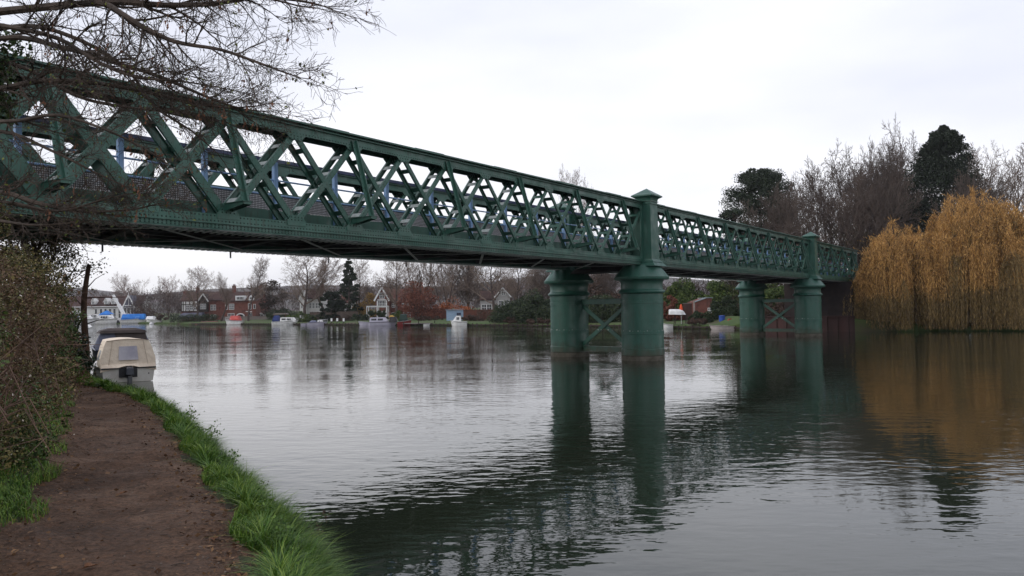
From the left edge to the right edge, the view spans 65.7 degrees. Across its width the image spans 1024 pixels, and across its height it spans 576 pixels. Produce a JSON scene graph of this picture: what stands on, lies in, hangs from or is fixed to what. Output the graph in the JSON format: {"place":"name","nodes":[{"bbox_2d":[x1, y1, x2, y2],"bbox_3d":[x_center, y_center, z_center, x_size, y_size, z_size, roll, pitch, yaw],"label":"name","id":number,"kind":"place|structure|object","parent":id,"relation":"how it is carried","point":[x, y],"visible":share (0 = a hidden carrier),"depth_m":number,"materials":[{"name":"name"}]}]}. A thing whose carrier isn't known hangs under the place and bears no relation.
{"place":"outdoors","nodes":[
{"label":"outdoors","id":0,"kind":"place"},
{"bbox_2d":[0,379,258,575],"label":"towpath","id":1,"kind":"structure","parent":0,"point":[120,536],"depth_m":6.79,"materials":[{"name":"brown soil"}]},
{"bbox_2d":[29,399,256,571],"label":"path gravel","id":2,"kind":"structure","parent":1,"relation":"on","point":[169,504],"depth_m":7.59,"materials":[{"name":"gravel"}]},
{"bbox_2d":[0,367,375,575],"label":"riverbank ground","id":3,"kind":"structure","parent":0,"point":[228,505],"depth_m":7.08,"materials":[{"name":"green plant"}]},
{"bbox_2d":[0,200,42,372],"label":"bramble bush","id":4,"kind":"object","parent":3,"relation":"on","point":[40,257],"visible":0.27,"depth_m":16.53,"materials":[{"name":"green plant"}]},
{"bbox_2d":[0,382,77,559],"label":"verge grass","id":5,"kind":"structure","parent":3,"relation":"on","point":[40,478],"depth_m":7.64,"materials":[{"name":"green plant"}]},
{"bbox_2d":[0,314,78,478],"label":"bramble bush","id":6,"kind":"object","parent":3,"relation":"on","point":[9,464],"visible":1,"depth_m":6.02,"materials":[{"name":"brown plant"}]},
{"bbox_2d":[0,259,79,421],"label":"bramble bush","id":7,"kind":"object","parent":3,"relation":"on","point":[13,278],"visible":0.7,"depth_m":10.15,"materials":[{"name":"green plant"}]},
{"bbox_2d":[0,244,81,364],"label":"bramble bush","id":8,"kind":"object","parent":3,"relation":"on","point":[62,298],"visible":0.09,"depth_m":19.72,"materials":[{"name":"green plant"}]},
{"bbox_2d":[0,378,86,473],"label":"bramble bush","id":9,"kind":"object","parent":3,"relation":"on","point":[45,454],"visible":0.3,"depth_m":8.41,"materials":[{"name":"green plant"}]},
{"bbox_2d":[10,157,84,294],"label":"tree branches","id":10,"kind":"object","parent":3,"relation":"on","point":[36,246],"visible":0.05,"depth_m":26.30,"materials":[{"name":"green plant"}]},
{"bbox_2d":[0,280,100,469],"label":"bramble bush","id":11,"kind":"object","parent":3,"relation":"on","point":[30,444],"visible":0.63,"depth_m":7.90,"materials":[{"name":"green plant"}]},
{"bbox_2d":[0,234,102,416],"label":"bramble bush","id":12,"kind":"object","parent":3,"relation":"on","point":[43,276],"visible":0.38,"depth_m":12.83,"materials":[{"name":"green plant"}]},
{"bbox_2d":[0,292,103,396],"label":"bramble bush","id":13,"kind":"object","parent":3,"relation":"on","point":[65,335],"visible":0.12,"depth_m":15.87,"materials":[{"name":"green plant"}]},
{"bbox_2d":[0,231,110,301],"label":"tree branches","id":14,"kind":"object","parent":3,"relation":"on","point":[51,249],"visible":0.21,"depth_m":24.03,"materials":[{"name":"brown plant"}]},
{"bbox_2d":[35,301,95,372],"bbox_3d":[-13.173,1.449,22.552,2.391,2.317,2.266,0,-2,-30],"label":"ivy bush","id":15,"kind":"object","parent":3,"relation":"on","point":[88,364],"visible":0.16,"depth_m":22.66,"materials":[{"name":"green plant"}]},
{"bbox_2d":[71,264,124,361],"bbox_3d":[-12.325,1.078,23.523,1.667,3.585,0.324,-1,-1,0],"label":"dead trunk","id":16,"kind":"object","parent":3,"relation":"on","point":[84,323],"visible":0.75,"depth_m":23.43,"materials":[{"name":"brown wood"}]},
{"bbox_2d":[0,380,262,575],"bbox_3d":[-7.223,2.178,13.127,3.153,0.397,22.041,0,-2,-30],"label":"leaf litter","id":17,"kind":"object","parent":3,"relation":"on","point":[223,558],"visible":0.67,"depth_m":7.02,"materials":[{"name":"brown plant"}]},
{"bbox_2d":[13,397,261,575],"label":"fallen twigs","id":18,"kind":"object","parent":3,"relation":"on","point":[112,491],"visible":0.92,"depth_m":6.87,"materials":[{"name":"brown wood"}]},
{"bbox_2d":[0,0,394,267],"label":"overhanging tree","id":19,"kind":"object","parent":3,"relation":"on","point":[99,56],"visible":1,"depth_m":5.85,"materials":[{"name":"brown plant"}]},
{"bbox_2d":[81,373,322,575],"bbox_3d":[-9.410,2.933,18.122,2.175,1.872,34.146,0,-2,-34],"label":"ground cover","id":20,"kind":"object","parent":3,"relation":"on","point":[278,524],"visible":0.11,"depth_m":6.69,"materials":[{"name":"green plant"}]},
{"bbox_2d":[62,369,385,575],"bbox_3d":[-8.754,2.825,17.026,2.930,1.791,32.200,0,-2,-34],"label":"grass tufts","id":21,"kind":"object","parent":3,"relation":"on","point":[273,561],"visible":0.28,"depth_m":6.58,"materials":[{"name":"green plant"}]},
{"bbox_2d":[6,274,733,312],"bbox_3d":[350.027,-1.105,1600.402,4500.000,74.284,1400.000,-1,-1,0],"label":"hills","id":22,"kind":"structure","parent":0,"point":[669,280],"depth_m":1162.16,"materials":[{"name":"plant"}]},
{"bbox_2d":[0,0,1023,293],"label":"sky","id":23,"kind":"structure","parent":0,"point":[673,100],"materials":[{"name":"white"}]},
{"bbox_2d":[18,323,1023,575],"bbox_3d":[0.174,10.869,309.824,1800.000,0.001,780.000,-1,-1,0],"label":"river","id":24,"kind":"structure","parent":0,"point":[456,451],"depth_m":17.32,"materials":[{"name":"black liquid"}]},
{"bbox_2d":[95,315,117,323],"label":"motor boat","id":25,"kind":"object","parent":24,"relation":"on","point":[109,320],"visible":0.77,"depth_m":246.58,"materials":[{"name":"white plastic"}]},
{"bbox_2d":[91,328,147,360],"bbox_3d":[-24.378,3.714,49.116,2.987,2.550,8.520,0,-2,-30],"label":"cabin boat","id":26,"kind":"object","parent":24,"relation":"on","point":[106,333],"visible":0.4,"depth_m":45.67,"materials":[{"name":"black plastic"}]},
{"bbox_2d":[92,337,155,382],"bbox_3d":[-18.857,3.458,36.928,3.542,2.266,7.408,0,-2,-32],"label":"cabin boat","id":27,"kind":"object","parent":24,"relation":"on","point":[125,359],"visible":0.9,"depth_m":35.24,"materials":[{"name":"beige plastic"}]},
{"bbox_2d":[120,314,146,323],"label":"motor boat","id":28,"kind":"object","parent":24,"relation":"on","point":[131,318],"visible":0.77,"depth_m":254.26,"materials":[{"name":"blue paint"}]},
{"bbox_2d":[225,316,244,324],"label":"motor boat","id":29,"kind":"object","parent":24,"relation":"on","point":[235,320],"visible":0.88,"depth_m":195.28,"materials":[{"name":"white plastic"}]},
{"bbox_2d":[272,315,297,324],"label":"motor boat","id":30,"kind":"object","parent":24,"relation":"on","point":[277,320],"visible":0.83,"depth_m":179.13,"materials":[{"name":"white plastic"}]},
{"bbox_2d":[368,312,397,325],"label":"motor boat","id":31,"kind":"object","parent":24,"relation":"on","point":[382,321],"visible":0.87,"depth_m":152.69,"materials":[{"name":"white plastic"}]},
{"bbox_2d":[397,314,410,325],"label":"motor boat","id":32,"kind":"object","parent":24,"relation":"on","point":[403,317],"visible":0.76,"depth_m":149.56,"materials":[{"name":"red paint"}]},
{"bbox_2d":[0,53,882,360],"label":"railway bridge","id":33,"kind":"structure","parent":24,"relation":"on","point":[640,261],"depth_m":31.91,"materials":[{"name":"green paint"}]},
{"bbox_2d":[450,316,467,325],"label":"motor boat","id":34,"kind":"object","parent":24,"relation":"on","point":[456,321],"visible":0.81,"depth_m":138.68,"materials":[{"name":"white plastic"}]},
{"bbox_2d":[842,215,962,330],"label":"weeping willow","id":35,"kind":"object","parent":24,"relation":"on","point":[898,265],"visible":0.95,"depth_m":80.85,"materials":[{"name":"yellow plant"}]},
{"bbox_2d":[894,185,1023,330],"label":"weeping willow","id":36,"kind":"object","parent":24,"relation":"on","point":[982,248],"visible":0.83,"depth_m":78.67,"materials":[{"name":"yellow plant"}]},
{"bbox_2d":[72,308,1023,331],"bbox_3d":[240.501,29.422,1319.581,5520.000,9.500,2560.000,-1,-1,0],"label":"bank ground","id":37,"kind":"structure","parent":0,"point":[861,325],"depth_m":104.56,"materials":[{"name":"green plant"}]},
{"bbox_2d":[67,293,152,317],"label":"boathouse","id":38,"kind":"object","parent":37,"relation":"on","point":[108,304],"visible":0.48,"depth_m":281.96,"materials":[{"name":"white tile"}]},
{"bbox_2d":[107,272,149,295],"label":"bare tree","id":39,"kind":"object","parent":37,"relation":"on","point":[124,286],"visible":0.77,"depth_m":298.75,"materials":[{"name":"grey plant"}]},
{"bbox_2d":[130,306,161,317],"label":"shrub","id":40,"kind":"object","parent":37,"relation":"on","point":[149,312],"visible":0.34,"depth_m":261.37,"materials":[{"name":"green plant"}]},
{"bbox_2d":[156,275,183,318],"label":"bare tree","id":41,"kind":"object","parent":37,"relation":"on","point":[166,287],"visible":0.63,"depth_m":285.95,"materials":[{"name":"grey plant"}]},
{"bbox_2d":[170,313,218,323],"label":"hedge","id":42,"kind":"object","parent":37,"relation":"on","point":[187,317],"visible":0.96,"depth_m":221.60,"materials":[{"name":"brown plant"}]},
{"bbox_2d":[179,266,215,320],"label":"bare tree","id":43,"kind":"object","parent":37,"relation":"on","point":[197,288],"visible":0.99,"depth_m":234.60,"materials":[{"name":"brown plant"}]},
{"bbox_2d":[179,286,225,320],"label":"timbered house","id":44,"kind":"structure","parent":37,"relation":"on","point":[215,305],"depth_m":239.90,"materials":[{"name":"red brick"}]},
{"bbox_2d":[211,273,235,320],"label":"bare tree","id":45,"kind":"object","parent":37,"relation":"on","point":[227,300],"visible":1,"depth_m":221.64,"materials":[{"name":"brown plant"}]},
{"bbox_2d":[223,284,267,316],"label":"brick mansion","id":46,"kind":"structure","parent":37,"relation":"on","point":[237,306],"depth_m":233.95,"materials":[{"name":"red brick"}]},
{"bbox_2d":[223,316,269,320],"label":"garden wall","id":47,"kind":"structure","parent":37,"relation":"on","point":[251,317],"depth_m":224.88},
{"bbox_2d":[238,255,269,320],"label":"bare tree","id":48,"kind":"object","parent":37,"relation":"on","point":[260,275],"visible":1,"depth_m":212.83,"materials":[{"name":"brown plant"}]},
{"bbox_2d":[247,279,288,315],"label":"bare tree","id":49,"kind":"object","parent":37,"relation":"on","point":[268,303],"visible":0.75,"depth_m":227.46,"materials":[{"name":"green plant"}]},
{"bbox_2d":[266,307,297,319],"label":"shrub","id":50,"kind":"object","parent":37,"relation":"on","point":[283,310],"visible":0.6,"depth_m":213.79,"materials":[{"name":"green plant"}]},
{"bbox_2d":[286,311,317,321],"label":"shrub","id":51,"kind":"object","parent":37,"relation":"on","point":[305,318],"visible":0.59,"depth_m":185.31,"materials":[{"name":"green plant"}]},
{"bbox_2d":[278,256,339,315],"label":"bare tree","id":52,"kind":"object","parent":37,"relation":"on","point":[303,285],"visible":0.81,"depth_m":204.39,"materials":[{"name":"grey plant"}]},
{"bbox_2d":[299,285,326,318],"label":"white villa","id":53,"kind":"object","parent":37,"relation":"on","point":[313,306],"visible":0.42,"depth_m":213.94,"materials":[{"name":"white paint"}]},
{"bbox_2d":[300,257,344,311],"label":"bare tree","id":54,"kind":"object","parent":37,"relation":"on","point":[324,281],"visible":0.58,"depth_m":210.35,"materials":[{"name":"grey plant"}]},
{"bbox_2d":[318,291,344,320],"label":"holly tree","id":55,"kind":"object","parent":37,"relation":"on","point":[336,304],"visible":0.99,"depth_m":181.29,"materials":[{"name":"green plant"}]},
{"bbox_2d":[310,311,358,318],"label":"garden fence","id":56,"kind":"object","parent":37,"relation":"on","point":[343,314],"visible":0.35,"depth_m":195.91,"materials":[{"name":"brown wood"}]},
{"bbox_2d":[74,267,619,319],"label":"woodland","id":57,"kind":"object","parent":37,"relation":"on","point":[163,304],"visible":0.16,"depth_m":268.84,"materials":[{"name":"brown plant"}]},
{"bbox_2d":[338,259,363,311],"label":"conifer","id":58,"kind":"object","parent":37,"relation":"on","point":[350,276],"visible":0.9,"depth_m":199.71,"materials":[{"name":"green plant"}]},
{"bbox_2d":[345,259,380,312],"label":"bare tree","id":59,"kind":"object","parent":37,"relation":"on","point":[359,275],"visible":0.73,"depth_m":205.29,"materials":[{"name":"grey plant"}]},
{"bbox_2d":[352,292,375,317],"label":"shrub","id":60,"kind":"object","parent":37,"relation":"on","point":[363,312],"visible":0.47,"depth_m":204.00,"materials":[{"name":"brown plant"}]},
{"bbox_2d":[351,310,377,320],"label":"shrub","id":61,"kind":"object","parent":37,"relation":"on","point":[355,316],"visible":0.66,"depth_m":179.06,"materials":[{"name":"green plant"}]},
{"bbox_2d":[374,261,421,310],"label":"bare tree","id":62,"kind":"object","parent":37,"relation":"on","point":[397,269],"visible":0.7,"depth_m":179.21,"materials":[{"name":"brown plant"}]},
{"bbox_2d":[373,282,429,317],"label":"gabled house","id":63,"kind":"structure","parent":37,"relation":"on","point":[379,299],"depth_m":198.46,"materials":[{"name":"white paint"}]},
{"bbox_2d":[396,280,441,319],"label":"shrub","id":64,"kind":"object","parent":37,"relation":"on","point":[412,306],"visible":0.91,"depth_m":171.29,"materials":[{"name":"red plant"}]},
{"bbox_2d":[405,262,444,308],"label":"bare tree","id":65,"kind":"object","parent":37,"relation":"on","point":[420,279],"visible":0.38,"depth_m":189.23,"materials":[{"name":"brown plant"}]},
{"bbox_2d":[420,263,471,308],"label":"bare tree","id":66,"kind":"object","parent":37,"relation":"on","point":[449,283],"visible":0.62,"depth_m":182.50,"materials":[{"name":"brown plant"}]},
{"bbox_2d":[446,309,462,320],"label":"garden shed","id":67,"kind":"structure","parent":37,"relation":"on","point":[451,314],"depth_m":157.87,"materials":[{"name":"wood"}]},
{"bbox_2d":[436,296,473,309],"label":"shrub","id":68,"kind":"object","parent":37,"relation":"on","point":[456,305],"visible":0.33,"depth_m":179.84,"materials":[{"name":"brown plant"}]},
{"bbox_2d":[440,265,489,308],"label":"bare tree","id":69,"kind":"object","parent":37,"relation":"on","point":[468,275],"visible":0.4,"depth_m":193.71,"materials":[{"name":"brown plant"}]},
{"bbox_2d":[191,323,739,329],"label":"timber piling","id":70,"kind":"object","parent":37,"relation":"on","point":[596,325],"visible":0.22,"depth_m":135.08,"materials":[{"name":"brown wood"}]},
{"bbox_2d":[463,309,495,320],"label":"garden fence","id":71,"kind":"object","parent":37,"relation":"on","point":[468,312],"visible":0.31,"depth_m":155.92,"materials":[{"name":"brown wood"}]},
{"bbox_2d":[456,265,518,306],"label":"bare tree","id":72,"kind":"object","parent":37,"relation":"on","point":[491,284],"visible":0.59,"depth_m":159.77,"materials":[{"name":"brown plant"}]},
{"bbox_2d":[476,308,503,320],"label":"hedge","id":73,"kind":"object","parent":37,"relation":"on","point":[483,315],"visible":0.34,"depth_m":149.85,"materials":[{"name":"brown plant"}]},
{"bbox_2d":[479,287,510,309],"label":"gable house","id":74,"kind":"structure","parent":37,"relation":"on","point":[500,298],"depth_m":161.89,"materials":[{"name":"white paint"}]},
{"bbox_2d":[487,298,519,322],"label":"shrub","id":75,"kind":"object","parent":37,"relation":"on","point":[501,316],"visible":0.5,"depth_m":136.57,"materials":[{"name":"green plant"}]},
{"bbox_2d":[498,267,544,300],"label":"bare tree","id":76,"kind":"object","parent":37,"relation":"on","point":[528,276],"visible":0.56,"depth_m":167.79,"materials":[{"name":"brown plant"}]},
{"bbox_2d":[512,288,550,324],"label":"shrub","id":77,"kind":"object","parent":37,"relation":"on","point":[533,307],"visible":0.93,"depth_m":130.18,"materials":[{"name":"green plant"}]},
{"bbox_2d":[522,269,550,299],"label":"bare tree","id":78,"kind":"object","parent":37,"relation":"on","point":[539,276],"visible":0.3,"depth_m":174.44,"materials":[{"name":"brown plant"}]},
{"bbox_2d":[526,318,550,324],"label":"shrub","id":79,"kind":"object","parent":37,"relation":"on","point":[539,321],"visible":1,"depth_m":120.74,"materials":[{"name":"brown plant"}]},
{"bbox_2d":[557,163,596,274],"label":"bare tree","id":80,"kind":"object","parent":37,"relation":"on","point":[576,182],"visible":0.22,"depth_m":175.63,"materials":[{"name":"brown plant"}]},
{"bbox_2d":[588,293,620,322],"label":"shrub","id":81,"kind":"object","parent":37,"relation":"on","point":[604,311],"visible":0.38,"depth_m":122.04,"materials":[{"name":"green plant"}]},
{"bbox_2d":[588,275,620,315],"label":"shrub","id":82,"kind":"object","parent":37,"relation":"on","point":[591,290],"visible":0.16,"depth_m":146.90,"materials":[{"name":"brown plant"}]},
{"bbox_2d":[591,273,620,294],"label":"bare tree","id":83,"kind":"object","parent":37,"relation":"on","point":[604,279],"visible":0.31,"depth_m":149.42,"materials":[{"name":"brown plant"}]},
{"bbox_2d":[663,295,683,320],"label":"shrub","id":84,"kind":"object","parent":37,"relation":"on","point":[667,317],"visible":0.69,"depth_m":117.36,"materials":[{"name":"red plant"}]},
{"bbox_2d":[663,278,704,314],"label":"shrub","id":85,"kind":"object","parent":37,"relation":"on","point":[679,292],"visible":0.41,"depth_m":126.49,"materials":[{"name":"green plant"}]},
{"bbox_2d":[682,303,691,319],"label":"garden wall","id":86,"kind":"structure","parent":37,"relation":"on","point":[687,308],"depth_m":117.94,"materials":[{"name":"brown brick"}]},
{"bbox_2d":[687,318,707,324],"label":"shrub","id":87,"kind":"object","parent":37,"relation":"on","point":[698,320],"visible":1,"depth_m":101.57,"materials":[{"name":"brown plant"}]},
{"bbox_2d":[687,297,712,314],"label":"brick outbuilding","id":88,"kind":"structure","parent":37,"relation":"on","point":[702,305],"depth_m":115.96,"materials":[{"name":"red brick"}]},
{"bbox_2d":[688,310,718,322],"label":"shrub","id":89,"kind":"object","parent":37,"relation":"on","point":[707,315],"visible":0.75,"depth_m":106.76,"materials":[{"name":"green plant"}]},
{"bbox_2d":[687,280,739,315],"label":"shrub","id":90,"kind":"object","parent":37,"relation":"on","point":[718,291],"visible":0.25,"depth_m":122.70,"materials":[{"name":"green plant"}]},
{"bbox_2d":[709,295,739,317],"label":"shrub","id":91,"kind":"object","parent":37,"relation":"on","point":[731,309],"visible":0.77,"depth_m":107.12,"materials":[{"name":"green plant"}]},
{"bbox_2d":[718,208,752,292],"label":"conifer","id":92,"kind":"object","parent":37,"relation":"on","point":[728,214],"visible":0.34,"depth_m":129.67,"materials":[{"name":"green plant"}]},
{"bbox_2d":[717,167,803,291],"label":"conifer","id":93,"kind":"object","parent":37,"relation":"on","point":[761,181],"visible":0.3,"depth_m":133.92,"materials":[{"name":"green plant"}]},
{"bbox_2d":[764,283,783,311],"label":"shrub","id":94,"kind":"object","parent":37,"relation":"on","point":[774,293],"visible":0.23,"depth_m":110.94,"materials":[{"name":"green plant"}]},
{"bbox_2d":[764,298,784,315],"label":"shrub","id":95,"kind":"object","parent":37,"relation":"on","point":[779,307],"visible":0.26,"depth_m":103.02,"materials":[{"name":"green plant"}]},
{"bbox_2d":[732,172,830,284],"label":"bare tree","id":96,"kind":"object","parent":37,"relation":"on","point":[791,212],"visible":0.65,"depth_m":119.97,"materials":[{"name":"brown plant"}]},
{"bbox_2d":[663,218,920,308],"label":"thicket","id":97,"kind":"object","parent":37,"relation":"on","point":[735,283],"visible":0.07,"depth_m":119.52,"materials":[{"name":"brown plant"}]},
{"bbox_2d":[765,316,854,331],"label":"sheet piling","id":98,"kind":"object","parent":37,"relation":"on","point":[841,323],"visible":0.32,"depth_m":84.10,"materials":[{"name":"metal"}]},
{"bbox_2d":[759,137,928,270],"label":"bare tree","id":99,"kind":"object","parent":37,"relation":"on","point":[820,196],"visible":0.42,"depth_m":126.34,"materials":[{"name":"brown plant"}]},
{"bbox_2d":[823,157,925,266],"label":"bare tree","id":100,"kind":"object","parent":37,"relation":"on","point":[888,198],"visible":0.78,"depth_m":121.03,"materials":[{"name":"brown plant"}]},
{"bbox_2d":[844,138,927,235],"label":"bare tree","id":101,"kind":"object","parent":37,"relation":"on","point":[876,163],"visible":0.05,"depth_m":134.71,"materials":[{"name":"brown plant"}]},
{"bbox_2d":[834,112,942,242],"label":"bare tree","id":102,"kind":"object","parent":37,"relation":"on","point":[888,172],"visible":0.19,"depth_m":128.15,"materials":[{"name":"brown plant"}]},
{"bbox_2d":[887,124,1003,240],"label":"conifer","id":103,"kind":"object","parent":37,"relation":"on","point":[945,143],"visible":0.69,"depth_m":119.03,"materials":[{"name":"green plant"}]},
{"bbox_2d":[929,156,1014,233],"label":"bare tree","id":104,"kind":"object","parent":37,"relation":"on","point":[977,183],"visible":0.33,"depth_m":111.79,"materials":[{"name":"brown plant"}]},
{"bbox_2d":[958,141,1022,216],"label":"bare tree","id":105,"kind":"object","parent":37,"relation":"on","point":[995,167],"visible":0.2,"depth_m":126.15,"materials":[{"name":"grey plant"}]},
{"bbox_2d":[988,142,1023,214],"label":"bare tree","id":106,"kind":"object","parent":37,"relation":"on","point":[1013,185],"visible":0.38,"depth_m":118.90,"materials":[{"name":"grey plant"}]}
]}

